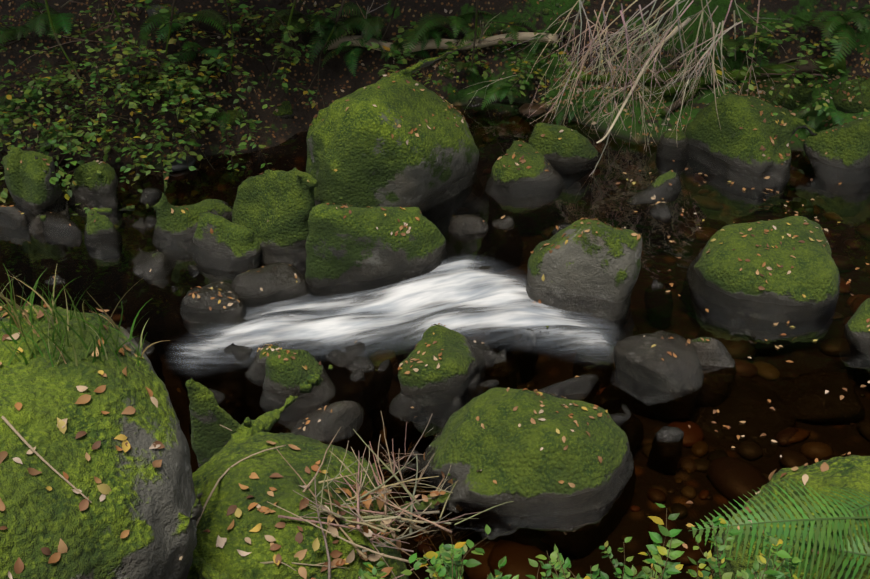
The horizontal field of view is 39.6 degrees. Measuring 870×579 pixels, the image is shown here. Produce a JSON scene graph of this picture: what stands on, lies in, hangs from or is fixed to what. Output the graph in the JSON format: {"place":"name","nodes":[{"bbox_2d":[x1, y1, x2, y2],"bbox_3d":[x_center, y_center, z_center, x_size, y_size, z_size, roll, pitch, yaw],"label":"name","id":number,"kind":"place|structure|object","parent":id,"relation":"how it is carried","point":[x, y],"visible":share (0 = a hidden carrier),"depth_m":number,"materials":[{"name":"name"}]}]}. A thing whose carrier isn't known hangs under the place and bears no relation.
{"place":"outdoors","nodes":[
{"label":"outdoors","id":0,"kind":"place"},
{"bbox_2d":[0,102,869,578],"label":"stream water","id":1,"kind":"structure","parent":0,"point":[708,470],"depth_m":7.70,"materials":[{"name":"black liquid"}]},
{"bbox_2d":[170,257,616,374],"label":"stream rapids","id":2,"kind":"object","parent":1,"relation":"on","point":[458,284],"depth_m":8.06,"materials":[{"name":"liquid"}]},
{"bbox_2d":[0,0,869,169],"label":"ground","id":3,"kind":"structure","parent":0,"point":[335,73],"depth_m":10.33,"materials":[{"name":"brown soil"}]},
{"bbox_2d":[0,115,27,136],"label":"bank rock","id":4,"kind":"object","parent":3,"relation":"on","point":[15,129],"visible":0.06,"depth_m":10.39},
{"bbox_2d":[5,147,23,211],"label":"boulder","id":5,"kind":"object","parent":3,"relation":"on","point":[14,184],"visible":0.17,"depth_m":9.40,"materials":[{"name":"green plant"}]},
{"bbox_2d":[0,206,29,228],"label":"rock","id":6,"kind":"object","parent":3,"relation":"on","point":[12,217],"visible":0.17,"depth_m":9.39,"materials":[{"name":"grey stone"}]},
{"bbox_2d":[2,151,67,221],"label":"boulder","id":7,"kind":"object","parent":3,"relation":"on","point":[41,195],"visible":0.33,"depth_m":9.40,"materials":[{"name":"green plant"}]},
{"bbox_2d":[11,121,69,233],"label":"boulder","id":8,"kind":"object","parent":3,"relation":"on","point":[35,226],"visible":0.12,"depth_m":9.35,"materials":[{"name":"grey stone"}]},
{"bbox_2d":[38,130,63,150],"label":"bank rock","id":9,"kind":"object","parent":3,"relation":"on","point":[50,148],"visible":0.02,"depth_m":10.30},
{"bbox_2d":[45,275,64,284],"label":"wet rock","id":10,"kind":"object","parent":3,"relation":"on","point":[59,280],"visible":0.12,"depth_m":8.80,"materials":[{"name":"grey stone"}]},
{"bbox_2d":[42,211,82,238],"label":"wet rock","id":11,"kind":"object","parent":3,"relation":"on","point":[55,224],"visible":0.29,"depth_m":9.30,"materials":[{"name":"grey stone"}]},
{"bbox_2d":[66,161,117,208],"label":"boulder","id":12,"kind":"object","parent":3,"relation":"on","point":[98,191],"visible":0.31,"depth_m":9.64,"materials":[{"name":"grey stone"}]},
{"bbox_2d":[0,305,204,578],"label":"boulder","id":13,"kind":"object","parent":3,"relation":"on","point":[156,512],"visible":0.96,"depth_m":3.00,"materials":[{"name":"green plant"}]},
{"bbox_2d":[0,266,169,366],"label":"grass tufts","id":14,"kind":"object","parent":13,"relation":"on","point":[16,320],"visible":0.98,"depth_m":3.16,"materials":[{"name":"green plant"}]},
{"bbox_2d":[84,209,121,247],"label":"boulder","id":15,"kind":"object","parent":3,"relation":"on","point":[101,231],"visible":0.29,"depth_m":9.15,"materials":[{"name":"grey stone"}]},
{"bbox_2d":[40,45,232,250],"bbox_3d":[-2.133,-0.627,9.085,1.336,2.290,0.969,1,35,1],"label":"boulder","id":16,"kind":"object","parent":3,"relation":"on","point":[176,230],"visible":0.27,"depth_m":9.14,"materials":[{"name":"green plant"}]},
{"bbox_2d":[132,217,145,227],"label":"rock","id":17,"kind":"object","parent":3,"relation":"on","point":[140,223],"visible":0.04,"depth_m":9.42,"materials":[{"name":"grey stone"}]},
{"bbox_2d":[132,336,153,354],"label":"wet rock","id":18,"kind":"object","parent":3,"relation":"on","point":[150,349],"visible":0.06,"depth_m":8.14,"materials":[{"name":"grey stone"}]},
{"bbox_2d":[139,187,161,201],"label":"wet rock","id":19,"kind":"object","parent":3,"relation":"on","point":[150,194],"visible":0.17,"depth_m":9.75,"materials":[{"name":"grey stone"}]},
{"bbox_2d":[145,215,156,226],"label":"wet rock","id":20,"kind":"object","parent":3,"relation":"on","point":[150,220],"depth_m":9.45,"materials":[{"name":"grey stone"}]},
{"bbox_2d":[132,249,176,279],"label":"boulder","id":21,"kind":"object","parent":3,"relation":"on","point":[160,265],"visible":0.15,"depth_m":8.87,"materials":[{"name":"grey stone"}]},
{"bbox_2d":[145,4,179,31],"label":"bank rock","id":22,"kind":"object","parent":3,"relation":"on","point":[157,7],"visible":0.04,"depth_m":10.40,"materials":[{"name":"grey stone"}]},
{"bbox_2d":[188,265,199,272],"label":"wet rock","id":23,"kind":"object","parent":3,"relation":"on","point":[194,268],"visible":0.04,"depth_m":8.92,"materials":[{"name":"grey stone"}]},
{"bbox_2d":[189,79,207,85],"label":"bank rock","id":24,"kind":"object","parent":3,"relation":"on","point":[197,83],"visible":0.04,"depth_m":10.41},
{"bbox_2d":[185,378,239,467],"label":"boulder","id":25,"kind":"object","parent":3,"relation":"on","point":[210,436],"visible":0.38,"depth_m":6.87,"materials":[{"name":"green plant"}]},
{"bbox_2d":[180,282,246,324],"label":"shelf rock","id":26,"kind":"object","parent":3,"relation":"on","point":[194,309],"visible":0.17,"depth_m":8.38,"materials":[{"name":"grey stone"}]},
{"bbox_2d":[208,388,224,402],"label":"wet rock","id":27,"kind":"object","parent":3,"relation":"on","point":[219,396],"visible":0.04,"depth_m":7.71,"materials":[{"name":"grey stone"}]},
{"bbox_2d":[193,212,261,271],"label":"boulder","id":28,"kind":"object","parent":3,"relation":"on","point":[226,245],"visible":0.52,"depth_m":8.93,"materials":[{"name":"grey stone"}]},
{"bbox_2d":[227,110,246,126],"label":"bank rock","id":29,"kind":"object","parent":3,"relation":"on","point":[232,113],"visible":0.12,"depth_m":10.49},
{"bbox_2d":[232,316,247,326],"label":"wet rock","id":30,"kind":"object","parent":3,"relation":"on","point":[238,320],"visible":0.04,"depth_m":8.34,"materials":[{"name":"grey stone"}]},
{"bbox_2d":[224,343,256,363],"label":"wet rock","id":31,"kind":"object","parent":3,"relation":"on","point":[240,354],"visible":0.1,"depth_m":8.05,"materials":[{"name":"grey stone"}]},
{"bbox_2d":[245,345,279,379],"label":"rock","id":32,"kind":"object","parent":3,"relation":"on","point":[256,370],"visible":0.12,"depth_m":7.84,"materials":[{"name":"grey stone"}]},
{"bbox_2d":[231,263,310,309],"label":"shelf rock","id":33,"kind":"object","parent":3,"relation":"on","point":[279,285],"visible":0.31,"depth_m":8.50,"materials":[{"name":"grey stone"}]},
{"bbox_2d":[273,101,294,118],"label":"bank rock","id":34,"kind":"object","parent":3,"relation":"on","point":[285,110],"visible":0.35,"depth_m":10.73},
{"bbox_2d":[275,340,294,348],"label":"wet rock","id":35,"kind":"object","parent":3,"relation":"on","point":[281,343],"depth_m":8.10,"materials":[{"name":"grey stone"}]},
{"bbox_2d":[232,155,351,263],"bbox_3d":[-1.074,-0.284,9.100,0.985,1.611,0.719,1,35,1],"label":"boulder","id":36,"kind":"object","parent":3,"relation":"on","point":[271,209],"visible":0.4,"depth_m":8.89,"materials":[{"name":"green plant"}]},
{"bbox_2d":[260,349,334,410],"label":"boulder","id":37,"kind":"object","parent":3,"relation":"on","point":[284,380],"visible":0.21,"depth_m":7.53,"materials":[{"name":"green plant"}]},
{"bbox_2d":[187,365,408,578],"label":"boulder","id":38,"kind":"object","parent":3,"relation":"on","point":[211,559],"visible":0.65,"depth_m":3.55,"materials":[{"name":"green plant"}]},
{"bbox_2d":[291,401,362,440],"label":"boulder","id":39,"kind":"object","parent":3,"relation":"on","point":[343,414],"visible":0.15,"depth_m":7.27,"materials":[{"name":"grey stone"}]},
{"bbox_2d":[326,349,349,365],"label":"wet rock","id":40,"kind":"object","parent":3,"relation":"on","point":[337,357],"visible":0.04,"depth_m":7.83,"materials":[{"name":"grey stone"}]},
{"bbox_2d":[340,341,366,360],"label":"wet rock","id":41,"kind":"object","parent":3,"relation":"on","point":[356,349],"visible":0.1,"depth_m":7.84,"materials":[{"name":"grey stone"}]},
{"bbox_2d":[350,368,363,380],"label":"wet rock","id":42,"kind":"object","parent":3,"relation":"on","point":[356,374],"visible":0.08,"depth_m":7.65,"materials":[{"name":"grey stone"}]},
{"bbox_2d":[346,356,373,371],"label":"wet rock","id":43,"kind":"object","parent":3,"relation":"on","point":[364,364],"visible":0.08,"depth_m":7.72,"materials":[{"name":"grey stone"}]},
{"bbox_2d":[305,196,446,299],"bbox_3d":[-0.413,-0.090,8.680,1.079,1.416,0.650,5,35,8],"label":"boulder","id":44,"kind":"object","parent":3,"relation":"on","point":[355,251],"visible":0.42,"depth_m":8.24,"materials":[{"name":"green plant"}]},
{"bbox_2d":[166,103,590,171],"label":"bed pebbles","id":45,"kind":"object","parent":3,"relation":"on","point":[523,109],"depth_m":10.13,"materials":[{"name":"grey stone"}]},
{"bbox_2d":[378,359,388,370],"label":"wet rock","id":46,"kind":"object","parent":3,"relation":"on","point":[383,365],"visible":0.1,"depth_m":7.67,"materials":[{"name":"grey stone"}]},
{"bbox_2d":[294,452,481,562],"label":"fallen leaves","id":47,"kind":"object","parent":3,"relation":"on","point":[367,532],"visible":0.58,"depth_m":3.52,"materials":[{"name":"brown plant"}]},
{"bbox_2d":[1,412,791,578],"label":"twigs","id":48,"kind":"object","parent":3,"relation":"on","point":[385,500],"visible":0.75,"depth_m":3.52,"materials":[{"name":"brown wood"}]},
{"bbox_2d":[389,392,422,416],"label":"wet rock","id":49,"kind":"object","parent":3,"relation":"on","point":[400,405],"visible":0.02,"depth_m":7.23,"materials":[{"name":"grey stone"}]},
{"bbox_2d":[409,449,421,460],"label":"wet rock","id":50,"kind":"object","parent":3,"relation":"on","point":[419,456],"visible":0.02,"depth_m":6.89,"materials":[{"name":"grey stone"}]},
{"bbox_2d":[306,4,561,212],"bbox_3d":[0.053,-0.837,9.403,2.125,2.330,1.021,-8,36,-11],"label":"mossy boulder","id":51,"kind":"object","parent":3,"relation":"on","point":[365,154],"visible":0.62,"depth_m":8.77,"materials":[{"name":"green plant"}]},
{"bbox_2d":[0,2,869,151],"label":"fern plants","id":52,"kind":"object","parent":3,"relation":"on","point":[370,26],"visible":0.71,"depth_m":10.20,"materials":[{"name":"green plant"}]},
{"bbox_2d":[0,0,869,224],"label":"shrub","id":53,"kind":"object","parent":3,"relation":"on","point":[174,100],"depth_m":9.95,"materials":[{"name":"green plant"}]},
{"bbox_2d":[440,65,453,79],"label":"bank rock","id":54,"kind":"object","parent":3,"relation":"on","point":[448,75],"visible":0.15,"depth_m":10.55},
{"bbox_2d":[451,396,460,405],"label":"wet rock","id":55,"kind":"object","parent":3,"relation":"on","point":[456,400],"depth_m":7.19,"materials":[{"name":"grey stone"}]},
{"bbox_2d":[448,214,488,234],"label":"rock","id":56,"kind":"object","parent":3,"relation":"on","point":[466,224],"visible":0.27,"depth_m":8.71,"materials":[{"name":"grey stone"}]},
{"bbox_2d":[398,324,548,406],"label":"boulder","id":57,"kind":"object","parent":3,"relation":"on","point":[461,361],"visible":0.5,"depth_m":7.20,"materials":[{"name":"green plant"}]},
{"bbox_2d":[468,374,479,387],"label":"wet rock","id":58,"kind":"object","parent":3,"relation":"on","point":[475,379],"visible":0.04,"depth_m":7.30,"materials":[{"name":"grey stone"}]},
{"bbox_2d":[468,96,495,106],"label":"bank rock","id":59,"kind":"object","parent":3,"relation":"on","point":[476,101],"visible":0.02,"depth_m":10.38,"materials":[{"name":"grey stone"}]},
{"bbox_2d":[475,266,492,271],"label":"rock","id":60,"kind":"object","parent":3,"relation":"on","point":[486,268],"visible":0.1,"depth_m":8.25,"materials":[{"name":"grey stone"}]},
{"bbox_2d":[478,379,498,386],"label":"wet rock","id":61,"kind":"object","parent":3,"relation":"on","point":[491,382],"visible":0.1,"depth_m":7.26,"materials":[{"name":"grey stone"}]},
{"bbox_2d":[483,348,496,364],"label":"wet rock","id":62,"kind":"object","parent":3,"relation":"on","point":[489,355],"depth_m":7.44,"materials":[{"name":"grey stone"}]},
{"bbox_2d":[364,387,633,517],"bbox_3d":[0.846,0.998,6.719,3.204,0.895,0.944,-4,35,-6],"label":"mossy boulder","id":63,"kind":"object","parent":3,"relation":"on","point":[502,448],"visible":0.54,"depth_m":6.38,"materials":[{"name":"green plant"}]},
{"bbox_2d":[494,350,506,362],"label":"wet rock","id":64,"kind":"object","parent":3,"relation":"on","point":[501,356],"visible":0.04,"depth_m":7.44,"materials":[{"name":"grey stone"}]},
{"bbox_2d":[441,57,564,196],"bbox_3d":[0.529,-1.051,9.120,1.013,1.365,0.564,16,38,21],"label":"boulder","id":65,"kind":"object","parent":3,"relation":"on","point":[535,179],"visible":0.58,"depth_m":9.00,"materials":[{"name":"grey stone"}]},
{"bbox_2d":[492,216,513,227],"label":"rock","id":66,"kind":"object","parent":3,"relation":"on","point":[506,222],"visible":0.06,"depth_m":8.69,"materials":[{"name":"grey stone"}]},
{"bbox_2d":[544,383,564,397],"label":"wet rock","id":67,"kind":"object","parent":3,"relation":"on","point":[555,389],"visible":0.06,"depth_m":7.04,"materials":[{"name":"grey stone"}]},
{"bbox_2d":[552,222,570,233],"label":"wet rock","id":68,"kind":"object","parent":3,"relation":"on","point":[561,226],"visible":0.15,"depth_m":8.54,"materials":[{"name":"grey stone"}]},
{"bbox_2d":[528,122,601,173],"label":"boulder","id":69,"kind":"object","parent":3,"relation":"on","point":[572,152],"visible":0.67,"depth_m":9.15,"materials":[{"name":"green plant"}]},
{"bbox_2d":[536,374,598,394],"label":"boulder","id":70,"kind":"object","parent":3,"relation":"on","point":[581,384],"visible":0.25,"depth_m":7.08,"materials":[{"name":"grey stone"}]},
{"bbox_2d":[525,219,641,320],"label":"boulder","id":71,"kind":"object","parent":3,"relation":"on","point":[592,272],"visible":0.71,"depth_m":7.67,"materials":[{"name":"grey stone"}]},
{"bbox_2d":[590,341,605,347],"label":"wet rock","id":72,"kind":"object","parent":3,"relation":"on","point":[592,345],"depth_m":7.44,"materials":[{"name":"grey stone"}]},
{"bbox_2d":[358,478,869,578],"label":"fern and plants","id":73,"kind":"object","parent":3,"relation":"on","point":[829,537],"visible":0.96,"depth_m":3.01,"materials":[{"name":"green plant"}]},
{"bbox_2d":[610,413,629,422],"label":"wet rock","id":74,"kind":"object","parent":3,"relation":"on","point":[619,417],"visible":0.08,"depth_m":6.87,"materials":[{"name":"grey stone"}]},
{"bbox_2d":[622,404,630,416],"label":"wet rock","id":75,"kind":"object","parent":3,"relation":"on","point":[626,410],"visible":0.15,"depth_m":6.95,"materials":[{"name":"grey stone"}]},
{"bbox_2d":[626,170,681,204],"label":"boulder","id":76,"kind":"object","parent":3,"relation":"on","point":[660,187],"visible":0.29,"depth_m":8.91,"materials":[{"name":"grey stone"}]},
{"bbox_2d":[626,72,687,101],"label":"bank rock","id":77,"kind":"object","parent":3,"relation":"on","point":[669,98],"visible":0.17,"depth_m":9.88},
{"bbox_2d":[652,279,662,288],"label":"wet rock","id":78,"kind":"object","parent":3,"relation":"on","point":[657,284],"visible":0.08,"depth_m":7.97,"materials":[{"name":"grey stone"}]},
{"bbox_2d":[613,331,703,391],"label":"boulder","id":79,"kind":"object","parent":3,"relation":"on","point":[638,358],"visible":0.56,"depth_m":7.14,"materials":[{"name":"grey stone"}]},
{"bbox_2d":[649,203,670,217],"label":"wet rock","id":80,"kind":"object","parent":3,"relation":"on","point":[661,209],"visible":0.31,"depth_m":8.70,"materials":[{"name":"grey stone"}]},
{"bbox_2d":[656,426,683,440],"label":"wet rock","id":81,"kind":"object","parent":3,"relation":"on","point":[666,433],"visible":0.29,"depth_m":6.75,"materials":[{"name":"grey stone"}]},
{"bbox_2d":[656,128,687,159],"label":"boulder","id":82,"kind":"object","parent":3,"relation":"on","point":[674,146],"visible":0.4,"depth_m":9.36,"materials":[{"name":"grey stone"}]},
{"bbox_2d":[690,337,734,366],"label":"pointed rock","id":83,"kind":"object","parent":3,"relation":"on","point":[713,352],"visible":0.21,"depth_m":7.29,"materials":[{"name":"grey stone"}]},
{"bbox_2d":[682,93,818,188],"bbox_3d":[2.556,-1.040,9.282,1.266,0.894,0.785,1,35,1],"label":"boulder","id":84,"kind":"object","parent":3,"relation":"on","point":[730,150],"visible":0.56,"depth_m":9.08,"materials":[{"name":"green plant"}]},
{"bbox_2d":[687,216,839,321],"bbox_3d":[2.163,0.012,8.034,1.028,0.794,0.857,1,35,1],"label":"boulder","id":85,"kind":"object","parent":3,"relation":"on","point":[716,275],"visible":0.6,"depth_m":7.70,"materials":[{"name":"green plant"}]},
{"bbox_2d":[740,77,812,109],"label":"bank rock","id":86,"kind":"object","parent":3,"relation":"on","point":[804,98],"visible":0.38,"depth_m":9.66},
{"bbox_2d":[713,455,869,578],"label":"boulder","id":87,"kind":"object","parent":3,"relation":"on","point":[851,472],"visible":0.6,"depth_m":3.51,"materials":[{"name":"green plant"}]},
{"bbox_2d":[803,115,869,183],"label":"boulder","id":88,"kind":"object","parent":3,"relation":"on","point":[846,157],"visible":0.62,"depth_m":9.07,"materials":[{"name":"green plant"}]},
{"bbox_2d":[832,77,869,113],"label":"bank rock","id":89,"kind":"object","parent":3,"relation":"on","point":[853,106],"visible":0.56,"depth_m":9.57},
{"bbox_2d":[844,298,869,354],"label":"boulder","id":90,"kind":"object","parent":3,"relation":"on","point":[856,331],"visible":0.69,"depth_m":7.38,"materials":[{"name":"green plant"}]},
{"bbox_2d":[0,0,869,578],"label":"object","id":91,"kind":"object","parent":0,"point":[692,82],"depth_m":9.42,"materials":[{"name":"plant"}]}
]}

